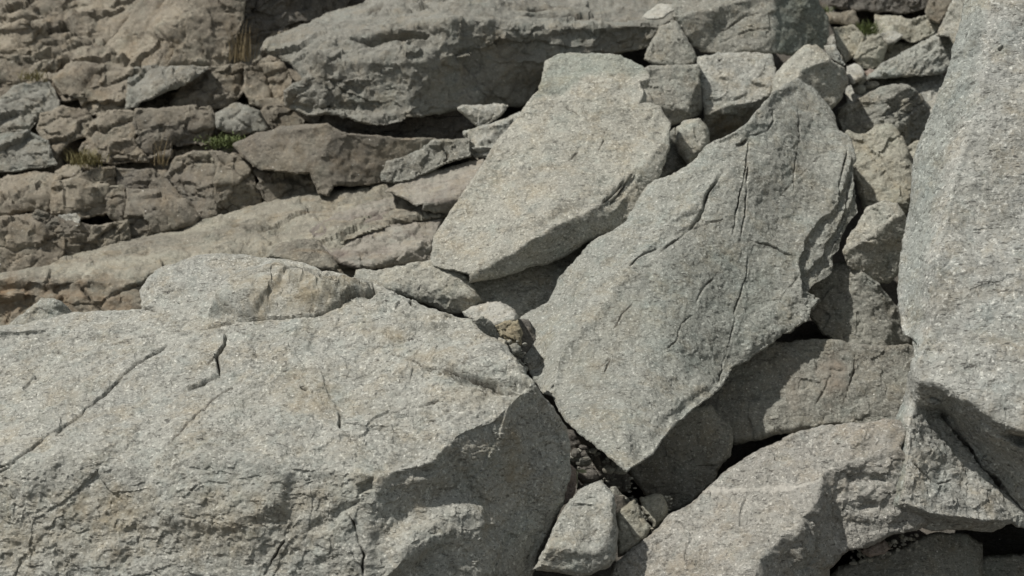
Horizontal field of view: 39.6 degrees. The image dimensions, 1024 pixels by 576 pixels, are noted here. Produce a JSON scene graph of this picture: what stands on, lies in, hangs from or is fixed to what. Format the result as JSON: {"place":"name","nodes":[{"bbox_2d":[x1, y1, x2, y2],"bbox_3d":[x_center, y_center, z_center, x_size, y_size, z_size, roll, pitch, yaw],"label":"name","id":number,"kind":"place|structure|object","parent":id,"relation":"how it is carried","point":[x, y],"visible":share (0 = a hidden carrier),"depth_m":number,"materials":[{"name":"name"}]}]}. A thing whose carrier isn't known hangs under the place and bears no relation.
{"place":"outdoors","nodes":[
{"label":"outdoors","id":0,"kind":"place"},
{"bbox_2d":[0,0,461,224],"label":"cliff","id":1,"kind":"structure","parent":0,"point":[69,31],"depth_m":11.78,"materials":[{"name":"stone"}]},
{"bbox_2d":[0,81,60,132],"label":"rock block","id":2,"kind":"object","parent":1,"relation":"on","point":[23,105],"visible":0.91,"depth_m":11.15,"materials":[{"name":"grey stone"}]},
{"bbox_2d":[17,70,54,82],"bbox_3d":[-3.780,-1.685,11.300,0.344,0.130,0.186,-2,8,-15],"label":"grass tuft","id":3,"kind":"object","parent":2,"relation":"on","point":[37,76],"visible":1,"depth_m":11.29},
{"bbox_2d":[0,171,61,215],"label":"rock block","id":4,"kind":"object","parent":1,"relation":"on","point":[25,192],"visible":0.89,"depth_m":10.33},
{"bbox_2d":[0,129,56,171],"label":"rock block","id":5,"kind":"object","parent":4,"relation":"on","point":[26,149],"visible":1,"depth_m":10.65,"materials":[{"name":"grey stone"}]},
{"bbox_2d":[0,54,61,84],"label":"rock block","id":6,"kind":"object","parent":1,"relation":"on","point":[12,65],"visible":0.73,"depth_m":11.66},
{"bbox_2d":[0,18,58,60],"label":"rock block","id":7,"kind":"object","parent":6,"relation":"on","point":[22,36],"visible":0.88,"depth_m":11.80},
{"bbox_2d":[36,105,92,159],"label":"rock block","id":8,"kind":"object","parent":1,"relation":"on","point":[58,128],"visible":0.91,"depth_m":10.89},
{"bbox_2d":[51,82,78,102],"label":"rock block","id":9,"kind":"object","parent":1,"relation":"on","point":[63,97],"visible":0.54,"depth_m":11.31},
{"bbox_2d":[55,164,82,178],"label":"rock block","id":10,"kind":"object","parent":1,"relation":"on","point":[66,171],"visible":0.79,"depth_m":10.49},
{"bbox_2d":[32,0,138,45],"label":"rock block","id":11,"kind":"object","parent":1,"relation":"on","point":[108,30],"visible":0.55,"depth_m":12.20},
{"bbox_2d":[78,109,136,164],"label":"rock block","id":12,"kind":"object","parent":1,"relation":"on","point":[106,128],"visible":0.74,"depth_m":10.81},
{"bbox_2d":[51,61,133,115],"bbox_3d":[-3.415,-1.624,11.576,0.632,0.447,1.071,-2,8,-17],"label":"rock block","id":13,"kind":"object","parent":12,"relation":"on","point":[96,89],"visible":0.88,"depth_m":11.26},
{"bbox_2d":[124,64,208,109],"bbox_3d":[-2.752,-1.605,11.452,0.732,0.390,0.850,0,8,0],"label":"rock block","id":14,"kind":"object","parent":12,"relation":"on","point":[148,82],"visible":0.97,"depth_m":11.14,"materials":[{"name":"grey stone"}]},
{"bbox_2d":[105,184,126,221],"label":"rock block","id":15,"kind":"object","parent":1,"relation":"on","point":[115,197],"visible":0.77,"depth_m":10.10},
{"bbox_2d":[107,137,149,164],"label":"rock block","id":16,"kind":"object","parent":1,"relation":"on","point":[123,150],"visible":0.99,"depth_m":10.63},
{"bbox_2d":[132,105,215,160],"bbox_3d":[-2.635,-1.220,11.086,0.631,0.422,0.821,-2,8,-14],"label":"rock block","id":17,"kind":"object","parent":1,"relation":"on","point":[186,124],"visible":0.93,"depth_m":10.77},
{"bbox_2d":[105,0,245,67],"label":"rock block","id":18,"kind":"object","parent":1,"relation":"on","point":[166,33],"visible":0.91,"depth_m":11.72,"materials":[{"name":"stone"}]},
{"bbox_2d":[165,150,217,219],"bbox_3d":[-2.425,-0.804,10.791,0.386,0.532,1.619,-2,8,-13],"label":"rock block","id":19,"kind":"object","parent":1,"relation":"on","point":[190,175],"visible":0.9,"depth_m":10.25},
{"bbox_2d":[170,62,246,109],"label":"rock block","id":20,"kind":"object","parent":1,"relation":"on","point":[216,87],"visible":0.76,"depth_m":11.27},
{"bbox_2d":[210,150,262,214],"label":"rock block","id":21,"kind":"object","parent":1,"relation":"on","point":[234,183],"visible":0.88,"depth_m":10.18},
{"bbox_2d":[215,102,268,135],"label":"rock block","id":22,"kind":"object","parent":1,"relation":"on","point":[238,119],"visible":0.97,"depth_m":10.76,"materials":[{"name":"grey stone"}]},
{"bbox_2d":[252,166,316,201],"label":"rock block","id":23,"kind":"object","parent":1,"relation":"on","point":[271,185],"visible":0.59,"depth_m":10.16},
{"bbox_2d":[235,0,349,47],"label":"rock block","id":24,"kind":"object","parent":1,"relation":"on","point":[266,17],"visible":0.56,"depth_m":12.04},
{"bbox_2d":[260,0,675,125],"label":"boulder","id":25,"kind":"object","parent":1,"relation":"on","point":[377,62],"visible":0.91,"depth_m":10.67,"materials":[{"name":"grey stone"}]},
{"bbox_2d":[280,0,1023,575],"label":"ground","id":26,"kind":"structure","parent":0,"point":[1008,538],"depth_m":8.99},
{"bbox_2d":[0,155,485,325],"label":"bedrock ledge","id":27,"kind":"object","parent":26,"relation":"on","point":[113,276],"visible":0.4,"depth_m":9.59,"materials":[{"name":"stone"}]},
{"bbox_2d":[0,213,65,272],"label":"rock block","id":28,"kind":"object","parent":27,"relation":"on","point":[28,240],"visible":0.86,"depth_m":9.82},
{"bbox_2d":[31,209,99,255],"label":"rock block","id":29,"kind":"object","parent":27,"relation":"on","point":[77,239],"visible":0.66,"depth_m":9.87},
{"bbox_2d":[58,213,80,225],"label":"rock block","id":30,"kind":"object","parent":29,"relation":"on","point":[75,217],"visible":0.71,"depth_m":9.94,"materials":[{"name":"stone"}]},
{"bbox_2d":[49,176,109,219],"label":"rock block","id":31,"kind":"object","parent":29,"relation":"on","point":[82,198],"visible":0.87,"depth_m":10.13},
{"bbox_2d":[77,165,116,184],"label":"rock block","id":32,"kind":"object","parent":31,"relation":"on","point":[102,174],"visible":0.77,"depth_m":10.38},
{"bbox_2d":[62,147,109,169],"bbox_3d":[-3.105,-0.948,10.345,0.376,0.180,0.288,0,8,0],"label":"grass tuft","id":33,"kind":"object","parent":32,"relation":"on","point":[80,160],"visible":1,"depth_m":10.33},
{"bbox_2d":[89,219,130,247],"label":"rock block","id":34,"kind":"object","parent":27,"relation":"on","point":[106,234],"visible":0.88,"depth_m":9.83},
{"bbox_2d":[124,188,199,237],"bbox_3d":[-2.624,-0.573,10.621,0.519,0.416,1.545,-2,8,-14],"label":"rock block","id":35,"kind":"object","parent":27,"relation":"on","point":[149,212],"visible":0.93,"depth_m":9.96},
{"bbox_2d":[115,168,182,197],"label":"rock block","id":36,"kind":"object","parent":35,"relation":"on","point":[148,178],"visible":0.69,"depth_m":10.37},
{"bbox_2d":[147,132,172,165],"bbox_3d":[-2.526,-1.011,10.307,0.263,0.283,0.198,4,9,26],"label":"grass tuft","id":37,"kind":"object","parent":36,"relation":"on","point":[159,161],"visible":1,"depth_m":10.34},
{"bbox_2d":[266,238,337,270],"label":"stone","id":38,"kind":"object","parent":27,"relation":"on","point":[314,253],"visible":0.87,"depth_m":8.71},
{"bbox_2d":[233,123,435,196],"bbox_3d":[-1.302,-1.012,10.839,1.531,0.530,1.930,0,8,0],"label":"rock block","id":39,"kind":"object","parent":27,"relation":"on","point":[327,157],"visible":0.94,"depth_m":10.04,"materials":[{"name":"stone"}]},
{"bbox_2d":[194,131,245,152],"bbox_3d":[-2.054,-1.062,10.405,0.558,0.179,0.308,0,8,0],"label":"moss cushion","id":40,"kind":"object","parent":39,"relation":"on","point":[216,143],"visible":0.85,"depth_m":10.38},
{"bbox_2d":[260,103,310,130],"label":"rock block","id":41,"kind":"object","parent":39,"relation":"on","point":[275,115],"visible":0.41,"depth_m":11.02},
{"bbox_2d":[243,61,292,108],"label":"rock block","id":42,"kind":"object","parent":41,"relation":"on","point":[267,83],"visible":0.88,"depth_m":11.20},
{"bbox_2d":[225,22,259,63],"bbox_3d":[-2.111,-1.937,11.158,0.306,0.353,0.214,0,8,0],"label":"grass tuft","id":43,"kind":"object","parent":42,"relation":"on","point":[238,54],"visible":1,"depth_m":11.18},
{"bbox_2d":[296,111,476,138],"bbox_3d":[-0.915,-1.309,11.332,1.431,0.305,1.482,0,8,0],"label":"crevice","id":44,"kind":"object","parent":39,"relation":"on","point":[452,125],"visible":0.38,"depth_m":10.66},
{"bbox_2d":[309,198,444,269],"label":"slab","id":45,"kind":"structure","parent":27,"relation":"on","point":[397,244],"depth_m":9.44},
{"bbox_2d":[380,138,470,183],"bbox_3d":[-0.604,-0.942,10.340,0.646,0.326,1.249,0,8,0],"label":"rock block","id":46,"kind":"object","parent":27,"relation":"on","point":[432,155],"visible":1,"depth_m":9.81,"materials":[{"name":"grey stone"}]},
{"bbox_2d":[385,159,483,213],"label":"slab","id":47,"kind":"structure","parent":27,"relation":"on","point":[438,191],"depth_m":9.67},
{"bbox_2d":[463,111,520,158],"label":"rock block","id":48,"kind":"object","parent":27,"relation":"on","point":[483,138],"visible":0.49,"depth_m":9.93,"materials":[{"name":"stone"}]},
{"bbox_2d":[457,103,507,125],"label":"rock block","id":49,"kind":"object","parent":48,"relation":"on","point":[478,115],"visible":0.92,"depth_m":10.21,"materials":[{"name":"stone"}]},
{"bbox_2d":[0,253,570,575],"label":"boulder","id":50,"kind":"object","parent":26,"relation":"on","point":[219,414],"visible":1,"depth_m":6.43,"materials":[{"name":"stone"}]},
{"bbox_2d":[9,298,71,324],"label":"stone","id":51,"kind":"object","parent":50,"relation":"on","point":[43,308],"visible":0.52,"depth_m":8.30,"materials":[{"name":"stone"}]},
{"bbox_2d":[354,260,485,313],"bbox_3d":[-0.553,-0.028,8.964,0.799,0.414,1.357,0,8,0],"label":"boulder","id":52,"kind":"object","parent":50,"relation":"on","point":[443,290],"visible":0.9,"depth_m":8.34,"materials":[{"name":"stone"}]},
{"bbox_2d":[507,319,575,430],"bbox_3d":[0.177,0.547,8.259,0.541,0.825,1.097,0,8,0],"label":"boulder","id":53,"kind":"object","parent":50,"relation":"on","point":[529,336],"visible":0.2,"depth_m":7.91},
{"bbox_2d":[473,316,499,338],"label":"stone","id":54,"kind":"object","parent":53,"relation":"on","point":[486,326],"visible":0.59,"depth_m":7.56,"materials":[{"name":"grey stone"}]},
{"bbox_2d":[462,301,518,324],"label":"stone","id":55,"kind":"object","parent":53,"relation":"on","point":[495,312],"visible":0.75,"depth_m":7.91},
{"bbox_2d":[495,320,522,344],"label":"stone","id":56,"kind":"object","parent":53,"relation":"on","point":[507,330],"visible":0.87,"depth_m":7.60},
{"bbox_2d":[467,241,590,318],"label":"slab","id":57,"kind":"structure","parent":53,"relation":"on","point":[523,292],"depth_m":8.52,"materials":[{"name":"stone"}]},
{"bbox_2d":[430,52,670,282],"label":"slab","id":58,"kind":"structure","parent":57,"relation":"on","point":[576,156],"depth_m":8.74,"materials":[{"name":"stone"}]},
{"bbox_2d":[533,480,618,575],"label":"stone","id":59,"kind":"object","parent":26,"relation":"on","point":[582,539],"visible":1,"depth_m":6.41,"materials":[{"name":"stone"}]},
{"bbox_2d":[628,405,732,512],"bbox_3d":[0.955,0.961,8.315,0.650,0.771,1.358,1,8,8],"label":"boulder","id":60,"kind":"object","parent":26,"relation":"on","point":[685,461],"visible":0.76,"depth_m":7.74,"materials":[{"name":"grey stone"}]},
{"bbox_2d":[520,78,857,471],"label":"slab","id":61,"kind":"structure","parent":60,"relation":"on","point":[669,305],"depth_m":8.13,"materials":[{"name":"stone"}]},
{"bbox_2d":[771,44,848,109],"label":"boulder","id":62,"kind":"object","parent":61,"relation":"on","point":[819,70],"visible":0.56,"depth_m":9.76,"materials":[{"name":"stone"}]},
{"bbox_2d":[824,44,845,64],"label":"stone","id":63,"kind":"object","parent":62,"relation":"on","point":[832,51],"visible":0.98,"depth_m":10.60,"materials":[{"name":"stone"}]},
{"bbox_2d":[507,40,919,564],"bbox_3d":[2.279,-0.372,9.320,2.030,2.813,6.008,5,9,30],"label":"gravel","id":64,"kind":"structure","parent":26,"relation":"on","point":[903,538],"depth_m":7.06,"materials":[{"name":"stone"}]},
{"bbox_2d":[508,343,520,354],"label":"stone","id":65,"kind":"object","parent":64,"relation":"on","point":[514,349],"visible":0.9,"depth_m":7.26,"materials":[{"name":"grey stone"}]},
{"bbox_2d":[564,464,576,504],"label":"stone","id":66,"kind":"object","parent":64,"relation":"on","point":[571,490],"visible":0.38,"depth_m":6.95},
{"bbox_2d":[570,453,577,460],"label":"rubble stone","id":67,"kind":"object","parent":66,"relation":"on","point":[572,458],"visible":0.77,"depth_m":7.13,"materials":[{"name":"stone"}]},
{"bbox_2d":[571,448,580,457],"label":"rubble stone","id":68,"kind":"object","parent":67,"relation":"on","point":[575,453],"visible":1,"depth_m":7.12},
{"bbox_2d":[576,447,602,489],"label":"stone","id":69,"kind":"object","parent":64,"relation":"on","point":[595,462],"visible":0.44,"depth_m":7.32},
{"bbox_2d":[567,428,594,464],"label":"stone","id":70,"kind":"object","parent":69,"relation":"on","point":[576,439],"visible":0.36,"depth_m":7.40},
{"bbox_2d":[599,459,630,492],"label":"stone","id":71,"kind":"object","parent":64,"relation":"on","point":[620,482],"visible":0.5,"depth_m":7.36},
{"bbox_2d":[614,494,627,519],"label":"stone","id":72,"kind":"object","parent":64,"relation":"on","point":[620,501],"visible":0.3,"depth_m":7.01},
{"bbox_2d":[639,494,667,528],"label":"stone","id":73,"kind":"object","parent":64,"relation":"on","point":[654,507],"visible":0.98,"depth_m":6.96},
{"bbox_2d":[658,127,686,178],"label":"stone","id":74,"kind":"object","parent":64,"relation":"on","point":[674,162],"visible":0.34,"depth_m":9.61,"materials":[{"name":"grey stone"}]},
{"bbox_2d":[644,64,702,125],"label":"rock block","id":75,"kind":"object","parent":74,"relation":"on","point":[675,93],"visible":0.66,"depth_m":9.90,"materials":[{"name":"grey stone"}]},
{"bbox_2d":[644,20,696,64],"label":"rock block","id":76,"kind":"object","parent":75,"relation":"on","point":[669,44],"visible":0.95,"depth_m":10.45,"materials":[{"name":"grey stone"}]},
{"bbox_2d":[642,4,674,19],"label":"stone","id":77,"kind":"object","parent":76,"relation":"on","point":[659,11],"visible":1,"depth_m":10.61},
{"bbox_2d":[675,118,709,164],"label":"stone","id":78,"kind":"object","parent":74,"relation":"on","point":[692,140],"visible":0.9,"depth_m":9.46,"materials":[{"name":"stone"}]},
{"bbox_2d":[861,540,890,557],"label":"stone","id":79,"kind":"object","parent":64,"relation":"on","point":[880,548],"visible":0.89,"depth_m":6.92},
{"bbox_2d":[697,52,775,143],"bbox_3d":[1.728,-1.397,10.880,0.627,0.780,1.949,1,8,8],"label":"rock block","id":80,"kind":"object","parent":26,"relation":"on","point":[736,89],"visible":0.66,"depth_m":10.04,"materials":[{"name":"stone"}]},
{"bbox_2d":[672,0,828,55],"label":"rock block","id":81,"kind":"object","parent":80,"relation":"on","point":[788,27],"visible":0.91,"depth_m":10.66,"materials":[{"name":"grey stone"}]},
{"bbox_2d":[671,0,735,14],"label":"rock block","id":82,"kind":"object","parent":81,"relation":"on","point":[682,6],"visible":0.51,"depth_m":10.89,"materials":[{"name":"grey stone"}]},
{"bbox_2d":[610,419,928,575],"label":"slab","id":83,"kind":"structure","parent":26,"relation":"on","point":[817,501],"depth_m":6.69,"materials":[{"name":"grey stone"}]},
{"bbox_2d":[616,500,650,556],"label":"stone","id":84,"kind":"object","parent":83,"relation":"on","point":[633,525],"visible":0.89,"depth_m":6.74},
{"bbox_2d":[701,339,914,444],"bbox_3d":[1.796,0.601,8.666,1.530,0.724,1.390,0,8,0],"label":"boulder","id":85,"kind":"object","parent":26,"relation":"on","point":[776,388],"visible":0.78,"depth_m":8.11,"materials":[{"name":"grey stone"}]},
{"bbox_2d":[827,36,835,44],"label":"rubble stone","id":86,"kind":"object","parent":26,"relation":"on","point":[831,40],"visible":0.31,"depth_m":12.29,"materials":[{"name":"stone"}]},
{"bbox_2d":[832,24,864,62],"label":"boulder","id":87,"kind":"object","parent":26,"relation":"on","point":[849,38],"visible":0.98,"depth_m":11.42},
{"bbox_2d":[826,10,858,25],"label":"stone","id":88,"kind":"object","parent":87,"relation":"on","point":[847,18],"visible":0.83,"depth_m":11.79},
{"bbox_2d":[808,261,912,345],"bbox_3d":[2.256,0.098,9.195,0.675,0.668,1.556,2,8,15],"label":"boulder","id":89,"kind":"object","parent":26,"relation":"on","point":[855,306],"visible":0.82,"depth_m":8.59,"materials":[{"name":"grey stone"}]},
{"bbox_2d":[842,200,906,283],"bbox_3d":[2.365,-0.325,9.235,0.390,0.563,1.443,2,8,14],"label":"boulder","id":90,"kind":"object","parent":89,"relation":"on","point":[872,248],"visible":0.92,"depth_m":8.68,"materials":[{"name":"stone"}]},
{"bbox_2d":[845,123,911,213],"bbox_3d":[2.594,-0.856,10.047,0.483,0.629,1.549,2,8,13],"label":"boulder","id":91,"kind":"object","parent":90,"relation":"on","point":[882,167],"visible":0.84,"depth_m":9.52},
{"bbox_2d":[908,140,918,163],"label":"stone","id":92,"kind":"object","parent":91,"relation":"on","point":[912,147],"visible":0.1,"depth_m":9.95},
{"bbox_2d":[853,33,886,68],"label":"boulder","id":93,"kind":"object","parent":26,"relation":"on","point":[870,52],"visible":0.93,"depth_m":11.31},
{"bbox_2d":[856,20,882,36],"bbox_3d":[2.882,-2.099,11.471,0.313,0.180,0.217,0,8,0],"label":"grass tuft","id":94,"kind":"object","parent":93,"relation":"on","point":[869,31],"visible":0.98,"depth_m":11.48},
{"bbox_2d":[862,28,913,70],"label":"boulder","id":95,"kind":"object","parent":93,"relation":"on","point":[894,49],"visible":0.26,"depth_m":11.69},
{"bbox_2d":[880,31,902,44],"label":"stone","id":96,"kind":"object","parent":93,"relation":"on","point":[890,37],"visible":0.9,"depth_m":11.46,"materials":[{"name":"stone"}]},
{"bbox_2d":[828,0,928,13],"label":"boulder","id":97,"kind":"object","parent":26,"relation":"on","point":[897,6],"visible":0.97,"depth_m":12.30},
{"bbox_2d":[837,83,930,145],"bbox_3d":[2.962,-1.355,11.254,0.654,0.518,2.791,2,8,15],"label":"boulder","id":98,"kind":"object","parent":26,"relation":"on","point":[904,109],"visible":0.7,"depth_m":10.10,"materials":[{"name":"grey stone"}]},
{"bbox_2d":[845,74,944,119],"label":"boulder","id":99,"kind":"object","parent":26,"relation":"on","point":[927,87],"visible":0.2,"depth_m":11.00,"materials":[{"name":"stone"}]},
{"bbox_2d":[846,63,864,83],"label":"stone","id":100,"kind":"object","parent":99,"relation":"on","point":[853,76],"visible":0.92,"depth_m":10.89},
{"bbox_2d":[855,84,865,93],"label":"rubble stone","id":101,"kind":"object","parent":99,"relation":"on","point":[862,89],"visible":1,"depth_m":10.93,"materials":[{"name":"stone"}]},
{"bbox_2d":[831,532,982,575],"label":"boulder","id":102,"kind":"object","parent":26,"relation":"on","point":[944,554],"visible":0.98,"depth_m":7.12,"materials":[{"name":"grey stone"}]},
{"bbox_2d":[874,14,939,42],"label":"boulder","id":103,"kind":"object","parent":26,"relation":"on","point":[917,29],"visible":0.81,"depth_m":11.70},
{"bbox_2d":[866,34,952,78],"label":"boulder","id":104,"kind":"object","parent":26,"relation":"on","point":[931,55],"visible":0.91,"depth_m":10.88,"materials":[{"name":"stone"}]},
{"bbox_2d":[936,0,962,43],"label":"boulder","id":105,"kind":"object","parent":104,"relation":"on","point":[949,27],"visible":0.44,"depth_m":10.62,"materials":[{"name":"stone"}]},
{"bbox_2d":[925,0,951,23],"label":"boulder","id":106,"kind":"object","parent":26,"relation":"on","point":[936,11],"visible":0.89,"depth_m":11.59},
{"bbox_2d":[893,0,1023,531],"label":"boulder","id":107,"kind":"object","parent":26,"relation":"on","point":[960,294],"visible":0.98,"depth_m":6.92,"materials":[{"name":"stone"}]},
{"bbox_2d":[982,553,1023,575],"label":"boulder","id":108,"kind":"object","parent":26,"relation":"on","point":[1011,564],"visible":0.62,"depth_m":7.36,"materials":[{"name":"grey stone"}]},
{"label":"rubble stone","id":109,"kind":"object","parent":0,"visible":0},
{"bbox_2d":[865,81,879,87],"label":"rubble stone","id":110,"kind":"object","parent":109,"relation":"on","point":[874,83],"visible":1,"depth_m":10.93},
{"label":"rubble stone","id":111,"kind":"object","parent":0,"visible":0},
{"bbox_2d":[576,468,598,483],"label":"rubble stone","id":112,"kind":"object","parent":111,"relation":"on","point":[591,475],"visible":0.86,"depth_m":7.12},
{"bbox_2d":[575,456,591,466],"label":"rubble stone","id":113,"kind":"object","parent":112,"relation":"on","point":[583,461],"visible":1,"depth_m":7.13,"materials":[{"name":"grey stone"}]},
{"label":"rubble stone","id":114,"kind":"object","parent":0,"visible":0},
{"bbox_2d":[610,486,621,494],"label":"rubble stone","id":115,"kind":"object","parent":114,"relation":"on","point":[614,490],"visible":0.4,"depth_m":7.14,"materials":[{"name":"stone"}]},
{"bbox_2d":[602,465,614,474],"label":"rubble stone","id":116,"kind":"object","parent":115,"relation":"on","point":[608,469],"visible":1,"depth_m":7.12,"materials":[{"name":"grey stone"}]},
{"bbox_2d":[614,465,626,474],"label":"rubble stone","id":117,"kind":"object","parent":115,"relation":"on","point":[619,470],"visible":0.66,"depth_m":7.12,"materials":[{"name":"grey stone"}]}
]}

